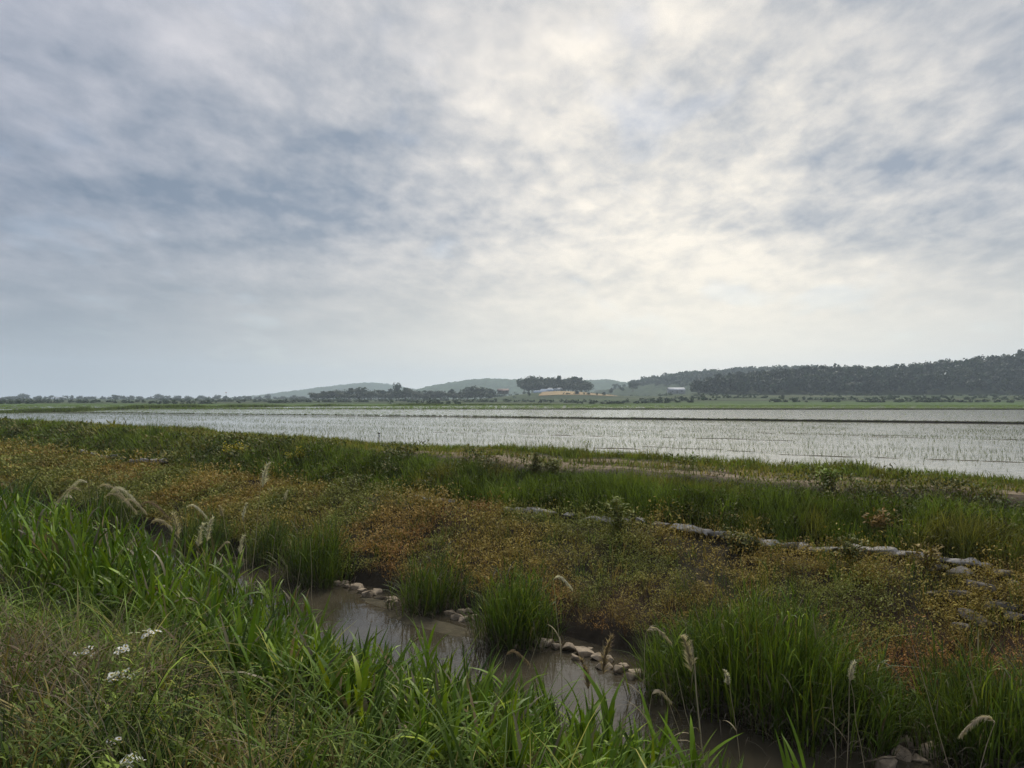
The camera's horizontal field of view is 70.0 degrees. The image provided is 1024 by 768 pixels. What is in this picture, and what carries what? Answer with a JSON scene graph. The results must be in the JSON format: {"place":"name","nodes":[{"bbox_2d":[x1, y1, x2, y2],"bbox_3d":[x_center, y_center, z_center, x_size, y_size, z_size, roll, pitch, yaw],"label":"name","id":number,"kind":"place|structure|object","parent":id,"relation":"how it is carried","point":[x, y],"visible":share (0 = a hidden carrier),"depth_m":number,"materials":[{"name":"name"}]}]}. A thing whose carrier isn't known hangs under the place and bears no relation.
{"place":"outdoors","nodes":[
{"label":"outdoors","id":0,"kind":"place"},
{"bbox_2d":[231,382,416,397],"bbox_3d":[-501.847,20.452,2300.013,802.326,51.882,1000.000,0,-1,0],"label":"hills","id":1,"kind":"structure","parent":0,"point":[371,386],"depth_m":2044.07,"materials":[{"name":"plant"}]},
{"bbox_2d":[382,378,627,398],"bbox_3d":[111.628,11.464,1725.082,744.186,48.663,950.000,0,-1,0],"label":"hills","id":2,"kind":"structure","parent":0,"point":[495,384],"depth_m":1471.65,"materials":[{"name":"plant"}]},
{"bbox_2d":[0,405,1023,479],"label":"paddy water","id":3,"kind":"structure","parent":0,"point":[1014,468],"depth_m":52.51,"materials":[{"name":"liquid"}]},
{"bbox_2d":[1,409,1021,421],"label":"rice seedlings","id":4,"kind":"object","parent":3,"relation":"on","point":[200,410],"visible":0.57,"depth_m":116.27,"materials":[{"name":"green plant"}]},
{"bbox_2d":[0,404,1023,408],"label":"rice plants","id":5,"kind":"object","parent":3,"relation":"on","point":[621,406],"visible":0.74,"depth_m":177.72,"materials":[{"name":"green plant"}]},
{"bbox_2d":[1,412,1023,477],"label":"rice seedlings","id":6,"kind":"object","parent":3,"relation":"on","point":[847,453],"visible":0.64,"depth_m":49.20,"materials":[{"name":"green plant"}]},
{"bbox_2d":[436,428,1022,462],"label":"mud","id":7,"kind":"structure","parent":3,"relation":"on","point":[786,440],"depth_m":32.85,"materials":[{"name":"soil"}]},
{"bbox_2d":[0,398,1023,767],"bbox_3d":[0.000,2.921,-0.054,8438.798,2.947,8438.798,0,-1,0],"label":"ground","id":8,"kind":"structure","parent":0,"point":[572,624],"depth_m":13.21,"materials":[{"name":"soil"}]},
{"bbox_2d":[0,470,57,520],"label":"grass clump","id":9,"kind":"object","parent":8,"relation":"on","point":[21,489],"visible":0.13,"depth_m":23.66,"materials":[{"name":"green plant"}]},
{"bbox_2d":[61,646,94,703],"bbox_3d":[-2.869,1.923,4.795,0.240,0.395,0.181,1,-1,-26],"label":"fleabane","id":10,"kind":"object","parent":8,"relation":"on","point":[85,651],"visible":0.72,"depth_m":4.80,"materials":[{"name":"green plant"}]},
{"bbox_2d":[70,737,125,767],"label":"fleabane","id":11,"kind":"object","parent":8,"relation":"on","point":[117,738],"visible":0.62,"depth_m":3.37,"materials":[{"name":"green plant"}]},
{"bbox_2d":[90,670,124,738],"bbox_3d":[-2.326,1.840,4.165,0.199,0.413,0.204,-1,-1,43],"label":"fleabane","id":12,"kind":"object","parent":8,"relation":"on","point":[110,675],"visible":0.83,"depth_m":4.17,"materials":[{"name":"green plant"}]},
{"bbox_2d":[90,644,129,702],"bbox_3d":[-2.534,1.900,4.546,0.231,0.516,0.202,0,-1,0],"label":"fleabane","id":13,"kind":"object","parent":8,"relation":"on","point":[122,649],"visible":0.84,"depth_m":4.59,"materials":[{"name":"white plant"}]},
{"bbox_2d":[63,471,164,536],"bbox_3d":[-11.996,3.437,21.732,3.332,2.077,3.188,-1,-1,34],"label":"reed clump","id":14,"kind":"object","parent":8,"relation":"on","point":[120,514],"visible":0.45,"depth_m":21.52,"materials":[{"name":"green plant"}]},
{"bbox_2d":[97,756,133,767],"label":"fleabane","id":15,"kind":"object","parent":8,"relation":"on","point":[124,762],"visible":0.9,"depth_m":3.14,"materials":[{"name":"white plant"}]},
{"bbox_2d":[104,490,136,527],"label":"plume reed","id":16,"kind":"object","parent":8,"relation":"on","point":[123,498],"visible":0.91,"depth_m":15.23,"materials":[{"name":"plant"}]},
{"bbox_2d":[105,667,139,720],"bbox_3d":[-2.243,1.848,4.149,0.255,0.461,0.177,1,-1,-38],"label":"fleabane","id":17,"kind":"object","parent":8,"relation":"on","point":[127,669],"visible":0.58,"depth_m":4.15,"materials":[{"name":"green plant"}]},
{"bbox_2d":[100,751,145,767],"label":"fleabane","id":18,"kind":"object","parent":8,"relation":"on","point":[129,761],"visible":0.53,"depth_m":3.14,"materials":[{"name":"white plant"}]},
{"bbox_2d":[115,628,160,721],"bbox_3d":[-2.417,1.897,4.686,0.280,0.644,0.178,0,-1,0],"label":"fleabane","id":19,"kind":"object","parent":8,"relation":"on","point":[144,635],"visible":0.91,"depth_m":4.68,"materials":[{"name":"green plant"}]},
{"bbox_2d":[170,512,181,538],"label":"plume reed","id":20,"kind":"object","parent":8,"relation":"on","point":[176,522],"visible":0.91,"depth_m":12.59,"materials":[{"name":"plant"}]},
{"bbox_2d":[152,499,254,560],"bbox_3d":[-7.921,3.658,18.633,2.602,1.513,2.377,-1,-1,36],"label":"reed clump","id":21,"kind":"object","parent":8,"relation":"on","point":[195,530],"visible":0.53,"depth_m":18.63,"materials":[{"name":"green plant"}]},
{"bbox_2d":[204,516,214,547],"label":"plume reed","id":22,"kind":"object","parent":8,"relation":"on","point":[208,529],"visible":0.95,"depth_m":11.60,"materials":[{"name":"plant"}]},
{"bbox_2d":[222,441,252,457],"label":"weed","id":23,"kind":"object","parent":8,"relation":"on","point":[240,449],"visible":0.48,"depth_m":27.37,"materials":[{"name":"green plant"}]},
{"bbox_2d":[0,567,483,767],"bbox_3d":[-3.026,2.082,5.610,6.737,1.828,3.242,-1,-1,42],"label":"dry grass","id":24,"kind":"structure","parent":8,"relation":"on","point":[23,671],"depth_m":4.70,"materials":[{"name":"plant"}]},
{"bbox_2d":[227,461,271,604],"bbox_3d":[-3.495,2.403,9.835,0.468,2.722,0.506,0,-1,22],"label":"plume reed","id":25,"kind":"object","parent":8,"relation":"on","point":[263,480],"visible":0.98,"depth_m":9.91,"materials":[{"name":"plant"}]},
{"bbox_2d":[0,558,519,767],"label":"ground cover","id":26,"kind":"object","parent":8,"relation":"on","point":[50,703],"visible":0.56,"depth_m":3.91,"materials":[{"name":"green plant"}]},
{"bbox_2d":[225,500,305,572],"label":"reed clump","id":27,"kind":"object","parent":8,"relation":"on","point":[257,555],"visible":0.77,"depth_m":17.47,"materials":[{"name":"green plant"}]},
{"bbox_2d":[0,562,570,767],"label":"bank grass","id":28,"kind":"structure","parent":8,"relation":"on","point":[159,762],"depth_m":3.78,"materials":[{"name":"plant"}]},
{"bbox_2d":[281,591,314,638],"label":"reed shoot","id":29,"kind":"object","parent":8,"relation":"on","point":[299,610],"visible":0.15,"depth_m":8.79,"materials":[{"name":"green plant"}]},
{"bbox_2d":[259,498,370,590],"bbox_3d":[-4.227,3.444,16.040,2.616,1.870,2.879,1,-1,-35],"label":"reed clump","id":30,"kind":"object","parent":8,"relation":"on","point":[326,569],"visible":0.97,"depth_m":15.79,"materials":[{"name":"green plant"}]},
{"bbox_2d":[0,403,682,412],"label":"tall grass","id":31,"kind":"structure","parent":8,"relation":"on","point":[83,408],"depth_m":159.79,"materials":[{"name":"plant"}]},
{"bbox_2d":[331,472,372,497],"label":"weed","id":32,"kind":"object","parent":8,"relation":"on","point":[352,480],"visible":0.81,"depth_m":20.94,"materials":[{"name":"green plant"}]},
{"bbox_2d":[0,468,770,767],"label":"reed bed","id":33,"kind":"object","parent":8,"relation":"on","point":[26,538],"visible":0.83,"depth_m":6.53,"materials":[{"name":"green plant"}]},
{"bbox_2d":[0,553,786,767],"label":"sedge","id":34,"kind":"object","parent":8,"relation":"on","point":[300,715],"visible":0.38,"depth_m":4.80,"materials":[{"name":"green plant"}]},
{"bbox_2d":[375,539,480,619],"bbox_3d":[-1.625,3.633,13.838,1.913,1.387,2.314,-1,-1,32],"label":"reed clump","id":35,"kind":"object","parent":8,"relation":"on","point":[431,593],"visible":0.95,"depth_m":13.78,"materials":[{"name":"green plant"}]},
{"bbox_2d":[405,615,455,691],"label":"reed shoot","id":36,"kind":"object","parent":8,"relation":"on","point":[426,668],"visible":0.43,"depth_m":7.83,"materials":[{"name":"green plant"}]},
{"bbox_2d":[361,597,541,652],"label":"mud","id":37,"kind":"structure","parent":8,"relation":"on","point":[428,623],"depth_m":12.97,"materials":[{"name":"soil"}]},
{"bbox_2d":[472,646,493,707],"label":"reed shoot","id":38,"kind":"object","parent":8,"relation":"on","point":[491,687],"visible":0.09,"depth_m":6.84,"materials":[{"name":"green plant"}]},
{"bbox_2d":[482,649,530,688],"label":"plume reed","id":39,"kind":"object","parent":8,"relation":"on","point":[515,652],"visible":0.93,"depth_m":7.35,"materials":[{"name":"plant"}]},
{"bbox_2d":[442,553,577,655],"bbox_3d":[0.020,3.557,12.078,2.111,1.473,2.526,-1,-1,39],"label":"reed clump","id":40,"kind":"object","parent":8,"relation":"on","point":[517,623],"visible":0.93,"depth_m":11.84,"materials":[{"name":"green plant"}]},
{"bbox_2d":[0,437,1023,703],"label":"ground cover","id":41,"kind":"object","parent":8,"relation":"on","point":[58,485],"visible":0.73,"depth_m":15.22,"materials":[{"name":"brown plant"}]},
{"bbox_2d":[0,415,1023,574],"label":"bank grass","id":42,"kind":"structure","parent":8,"relation":"on","point":[639,490],"depth_m":16.59,"materials":[{"name":"green plant"}]},
{"bbox_2d":[0,416,1023,558],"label":"ground cover","id":43,"kind":"object","parent":8,"relation":"on","point":[398,448],"visible":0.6,"depth_m":19.89,"materials":[{"name":"green plant"}]},
{"bbox_2d":[0,407,1023,422],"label":"bund grass","id":44,"kind":"structure","parent":8,"relation":"on","point":[457,415],"depth_m":91.87,"materials":[{"name":"green plant"}]},
{"bbox_2d":[470,650,555,711],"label":"reed shoot","id":45,"kind":"object","parent":8,"relation":"on","point":[504,688],"visible":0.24,"depth_m":6.50,"materials":[{"name":"green plant"}]},
{"bbox_2d":[9,417,1023,505],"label":"bank grass","id":46,"kind":"structure","parent":8,"relation":"on","point":[591,462],"depth_m":19.06,"materials":[{"name":"plant"}]},
{"bbox_2d":[18,418,1023,486],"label":"bank grass","id":47,"kind":"structure","parent":8,"relation":"on","point":[747,462],"depth_m":19.94,"materials":[{"name":"plant"}]},
{"bbox_2d":[519,451,544,473],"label":"weed","id":48,"kind":"object","parent":8,"relation":"on","point":[535,466],"visible":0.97,"depth_m":19.86,"materials":[{"name":"green plant"}]},
{"bbox_2d":[521,660,581,731],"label":"reed shoot","id":49,"kind":"object","parent":8,"relation":"on","point":[542,690],"visible":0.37,"depth_m":6.43,"materials":[{"name":"green plant"}]},
{"bbox_2d":[542,453,564,475],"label":"weed","id":50,"kind":"object","parent":8,"relation":"on","point":[553,468],"visible":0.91,"depth_m":19.44,"materials":[{"name":"green plant"}]},
{"bbox_2d":[547,575,572,724],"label":"plume reed","id":51,"kind":"object","parent":8,"relation":"on","point":[563,580],"visible":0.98,"depth_m":7.23,"materials":[{"name":"plant"}]},
{"bbox_2d":[553,673,612,751],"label":"reed shoot","id":52,"kind":"object","parent":8,"relation":"on","point":[581,726],"visible":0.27,"depth_m":6.17,"materials":[{"name":"green plant"}]},
{"bbox_2d":[577,655,596,721],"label":"plume reed","id":53,"kind":"object","parent":8,"relation":"on","point":[587,682],"visible":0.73,"depth_m":7.07,"materials":[{"name":"plant"}]},
{"bbox_2d":[581,632,613,708],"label":"plume reed","id":54,"kind":"object","parent":8,"relation":"on","point":[605,654],"visible":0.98,"depth_m":6.96,"materials":[{"name":"plant"}]},
{"bbox_2d":[576,663,640,761],"bbox_3d":[0.830,2.945,6.200,0.646,1.251,0.718,0,-1,0],"label":"reed shoot","id":55,"kind":"object","parent":8,"relation":"on","point":[610,712],"visible":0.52,"depth_m":6.23,"materials":[{"name":"green plant"}]},
{"bbox_2d":[605,495,634,532],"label":"weed","id":56,"kind":"object","parent":8,"relation":"on","point":[616,515],"visible":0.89,"depth_m":15.11,"materials":[{"name":"green plant"}]},
{"bbox_2d":[605,715,663,767],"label":"reed shoot","id":57,"kind":"object","parent":8,"relation":"on","point":[617,739],"visible":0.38,"depth_m":5.62,"materials":[{"name":"green plant"}]},
{"bbox_2d":[626,689,672,742],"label":"plume reed","id":58,"kind":"object","parent":8,"relation":"on","point":[659,692],"visible":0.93,"depth_m":6.43,"materials":[{"name":"plant"}]},
{"bbox_2d":[629,625,671,748],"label":"plume reed","id":59,"kind":"object","parent":8,"relation":"on","point":[661,633],"visible":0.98,"depth_m":6.69,"materials":[{"name":"plant"}]},
{"bbox_2d":[638,684,696,767],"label":"reed shoot","id":60,"kind":"object","parent":8,"relation":"on","point":[662,738],"visible":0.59,"depth_m":5.79,"materials":[{"name":"green plant"}]},
{"bbox_2d":[664,634,704,767],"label":"plume reed","id":61,"kind":"object","parent":8,"relation":"on","point":[689,656],"visible":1,"depth_m":5.64,"materials":[{"name":"plant"}]},
{"bbox_2d":[671,502,701,523],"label":"weed","id":62,"kind":"object","parent":8,"relation":"on","point":[688,509],"visible":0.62,"depth_m":15.18,"materials":[{"name":"green plant"}]},
{"bbox_2d":[656,712,741,767],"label":"reed shoot","id":63,"kind":"object","parent":8,"relation":"on","point":[673,740],"visible":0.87,"depth_m":5.25,"materials":[{"name":"green plant"}]},
{"bbox_2d":[718,525,750,551],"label":"weed","id":64,"kind":"object","parent":8,"relation":"on","point":[734,542],"visible":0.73,"depth_m":13.76,"materials":[{"name":"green plant"}]},
{"bbox_2d":[737,533,764,555],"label":"weed","id":65,"kind":"object","parent":8,"relation":"on","point":[750,543],"visible":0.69,"depth_m":13.45,"materials":[{"name":"green plant"}]},
{"bbox_2d":[596,553,963,767],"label":"reed clump","id":66,"kind":"object","parent":8,"relation":"on","point":[774,675],"visible":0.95,"depth_m":8.94,"materials":[{"name":"green plant"}]},
{"bbox_2d":[767,511,809,534],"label":"weed","id":67,"kind":"object","parent":8,"relation":"on","point":[794,518],"visible":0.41,"depth_m":13.97,"materials":[{"name":"green plant"}]},
{"bbox_2d":[774,709,814,767],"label":"reed shoot","id":68,"kind":"object","parent":8,"relation":"on","point":[794,763],"visible":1,"depth_m":5.58,"materials":[{"name":"green plant"}]},
{"bbox_2d":[814,466,842,487],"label":"weed","id":69,"kind":"object","parent":8,"relation":"on","point":[828,474],"visible":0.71,"depth_m":15.37,"materials":[{"name":"green plant"}]},
{"bbox_2d":[830,531,868,565],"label":"weed","id":70,"kind":"object","parent":8,"relation":"on","point":[848,545],"visible":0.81,"depth_m":12.38,"materials":[{"name":"green plant"}]},
{"bbox_2d":[862,507,901,535],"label":"weed","id":71,"kind":"object","parent":8,"relation":"on","point":[878,520],"visible":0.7,"depth_m":13.17,"materials":[{"name":"brown plant"}]},
{"bbox_2d":[907,542,946,575],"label":"weed","id":72,"kind":"object","parent":8,"relation":"on","point":[927,562],"visible":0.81,"depth_m":11.75,"materials":[{"name":"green plant"}]},
{"bbox_2d":[868,604,1023,767],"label":"reed clump","id":73,"kind":"object","parent":8,"relation":"on","point":[1003,708],"visible":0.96,"depth_m":8.13,"materials":[{"name":"green plant"}]},
{"bbox_2d":[941,590,970,603],"bbox_3d":[6.580,3.226,10.839,0.437,0.350,0.200,0,-1,22],"label":"boulder","id":74,"kind":"object","parent":8,"relation":"on","point":[957,591],"visible":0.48,"depth_m":10.81,"materials":[{"name":"stone"}]},
{"bbox_2d":[946,566,974,578],"bbox_3d":[7.010,2.951,11.432,0.379,0.155,0.252,-11,1,34],"label":"boulder","id":75,"kind":"object","parent":8,"relation":"on","point":[958,569],"visible":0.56,"depth_m":11.39,"materials":[{"name":"stone"}]},
{"bbox_2d":[945,558,978,564],"bbox_3d":[7.165,2.862,11.854,0.245,0.091,0.709,2,-7,-34],"label":"concrete block","id":76,"kind":"object","parent":8,"relation":"on","point":[956,560],"depth_m":11.67,"materials":[{"name":"concrete"}]},
{"bbox_2d":[958,608,987,621],"bbox_3d":[6.452,3.268,10.219,0.419,0.180,0.275,14,3,42],"label":"boulder","id":77,"kind":"object","parent":8,"relation":"on","point":[965,612],"visible":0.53,"depth_m":10.22,"materials":[{"name":"stone"}]},
{"bbox_2d":[957,715,994,767],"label":"plume reed","id":78,"kind":"object","parent":8,"relation":"on","point":[970,725],"visible":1,"depth_m":5.52,"materials":[{"name":"plant"}]},
{"bbox_2d":[961,579,995,593],"bbox_3d":[6.946,3.024,10.915,0.490,0.170,0.312,-1,-1,35],"label":"boulder","id":79,"kind":"object","parent":8,"relation":"on","point":[993,587],"visible":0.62,"depth_m":10.79,"materials":[{"name":"stone"}]},
{"bbox_2d":[985,598,1020,611],"bbox_3d":[6.983,3.111,10.369,0.577,0.264,0.311,-13,-13,32],"label":"boulder","id":80,"kind":"object","parent":8,"relation":"on","point":[1005,605],"visible":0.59,"depth_m":10.27,"materials":[{"name":"stone"}]},
{"bbox_2d":[1004,610,1023,621],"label":"boulder","id":81,"kind":"object","parent":8,"relation":"on","point":[1011,617],"visible":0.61,"depth_m":10.05,"materials":[{"name":"stone"}]},
{"bbox_2d":[0,392,1023,404],"bbox_3d":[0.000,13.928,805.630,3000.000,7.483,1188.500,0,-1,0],"label":"field","id":82,"kind":"structure","parent":0,"point":[758,400],"depth_m":312.95,"materials":[{"name":"plant"}]},
{"bbox_2d":[390,391,404,400],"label":"tree","id":83,"kind":"object","parent":82,"relation":"on","point":[400,394],"visible":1,"depth_m":498.40,"materials":[{"name":"green plant"}]},
{"bbox_2d":[468,385,488,398],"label":"tree","id":84,"kind":"object","parent":82,"relation":"on","point":[476,389],"visible":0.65,"depth_m":518.40,"materials":[{"name":"green plant"}]},
{"bbox_2d":[0,389,1023,403],"bbox_3d":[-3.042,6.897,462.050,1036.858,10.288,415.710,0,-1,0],"label":"scrub","id":85,"kind":"object","parent":82,"relation":"on","point":[209,400],"visible":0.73,"depth_m":304.78,"materials":[{"name":"green plant"}]},
{"bbox_2d":[667,387,684,393],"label":"house","id":86,"kind":"structure","parent":82,"relation":"on","point":[676,390],"depth_m":636.85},
{"bbox_2d":[0,0,1023,397],"label":"sky","id":87,"kind":"structure","parent":0,"point":[206,198],"materials":[{"name":"grey"}]},
{"bbox_2d":[15,505,1010,767],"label":"water","id":88,"kind":"structure","parent":0,"point":[349,605],"depth_m":10.60,"materials":[{"name":"liquid"}]},
{"bbox_2d":[562,642,575,650],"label":"stone","id":89,"kind":"object","parent":88,"relation":"on","point":[568,646],"visible":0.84,"depth_m":11.52,"materials":[{"name":"stone"}]},
{"bbox_2d":[574,646,593,656],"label":"stone","id":90,"kind":"object","parent":88,"relation":"on","point":[581,651],"visible":0.85,"depth_m":11.31,"materials":[{"name":"stone"}]},
{"bbox_2d":[722,669,740,764],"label":"plume reed","id":91,"kind":"object","parent":88,"relation":"on","point":[727,681],"visible":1,"depth_m":6.40,"materials":[{"name":"plant"}]},
{"bbox_2d":[820,659,856,765],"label":"plume reed","id":92,"kind":"object","parent":88,"relation":"in","point":[851,668],"visible":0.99,"depth_m":6.51,"materials":[{"name":"plant"}]},
{"bbox_2d":[826,631,924,745],"bbox_3d":[4.520,3.696,9.024,1.338,1.083,1.951,-1,-1,44],"label":"reed clump","id":93,"kind":"object","parent":88,"relation":"in","point":[875,666],"visible":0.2,"depth_m":9.07,"materials":[{"name":"green plant"}]},
{"bbox_2d":[858,755,900,767],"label":"stone","id":94,"kind":"object","parent":88,"relation":"on","point":[889,761],"visible":1,"depth_m":7.83,"materials":[{"name":"stone"}]},
{"bbox_2d":[891,744,912,761],"bbox_3d":[4.351,4.124,8.145,0.199,0.137,0.247,1,-1,-26],"label":"stone","id":95,"kind":"object","parent":88,"relation":"on","point":[906,758],"visible":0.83,"depth_m":8.11,"materials":[{"name":"stone"}]},
{"bbox_2d":[893,734,913,748],"bbox_3d":[4.494,4.127,8.391,0.219,0.176,0.130,-1,-1,29],"label":"stone","id":96,"kind":"object","parent":88,"relation":"on","point":[910,744],"visible":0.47,"depth_m":8.34,"materials":[{"name":"stone"}]},
{"bbox_2d":[913,753,929,763],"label":"stone","id":97,"kind":"object","parent":88,"relation":"on","point":[918,757],"visible":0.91,"depth_m":8.04,"materials":[{"name":"stone"}]},
{"bbox_2d":[918,741,947,757],"bbox_3d":[4.728,4.116,8.222,0.337,0.144,0.210,1,2,-27],"label":"stone","id":98,"kind":"object","parent":88,"relation":"on","point":[926,747],"visible":0.41,"depth_m":8.16,"materials":[{"name":"stone"}]},
{"bbox_2d":[19,412,1023,423],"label":"bund","id":99,"kind":"structure","parent":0,"point":[895,421],"depth_m":71.77,"materials":[{"name":"soil"}]},
{"bbox_2d":[22,408,1023,409],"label":"bund","id":100,"kind":"structure","parent":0,"point":[797,408],"depth_m":138.94,"materials":[{"name":"plant"}]},
{"bbox_2d":[538,391,614,395],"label":"field","id":101,"kind":"structure","parent":0,"point":[556,393],"depth_m":482.07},
{"bbox_2d":[590,382,694,395],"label":"hills","id":102,"kind":"structure","parent":0,"point":[650,390],"depth_m":766.51,"materials":[{"name":"plant"}]},
{"bbox_2d":[612,364,843,388],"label":"woodland","id":103,"kind":"object","parent":102,"relation":"on","point":[683,378],"visible":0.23,"depth_m":832.70,"materials":[{"name":"green plant"}]},
{"bbox_2d":[341,448,1023,494],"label":"path","id":104,"kind":"structure","parent":0,"point":[730,475],"depth_m":18.37,"materials":[{"name":"soil"}]},
{"bbox_2d":[690,373,1023,394],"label":"hills","id":105,"kind":"structure","parent":0,"point":[955,390],"depth_m":446.62,"materials":[{"name":"plant"}]},
{"bbox_2d":[689,349,1023,393],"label":"woodland","id":106,"kind":"object","parent":105,"relation":"on","point":[1009,368],"visible":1,"depth_m":453.66,"materials":[{"name":"green plant"}]},
{"bbox_3d":[6.168,2.871,12.676,0.275,0.095,0.224,0,-6,27],"label":"concrete block","id":107,"kind":"object","parent":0,"visible":0},
{"bbox_2d":[866,546,898,555],"bbox_3d":[6.370,2.850,12.513,0.529,0.127,0.262,-6,-2,42],"label":"concrete block","id":108,"kind":"object","parent":107,"relation":"on","point":[892,550],"depth_m":12.43,"materials":[{"name":"concrete"}]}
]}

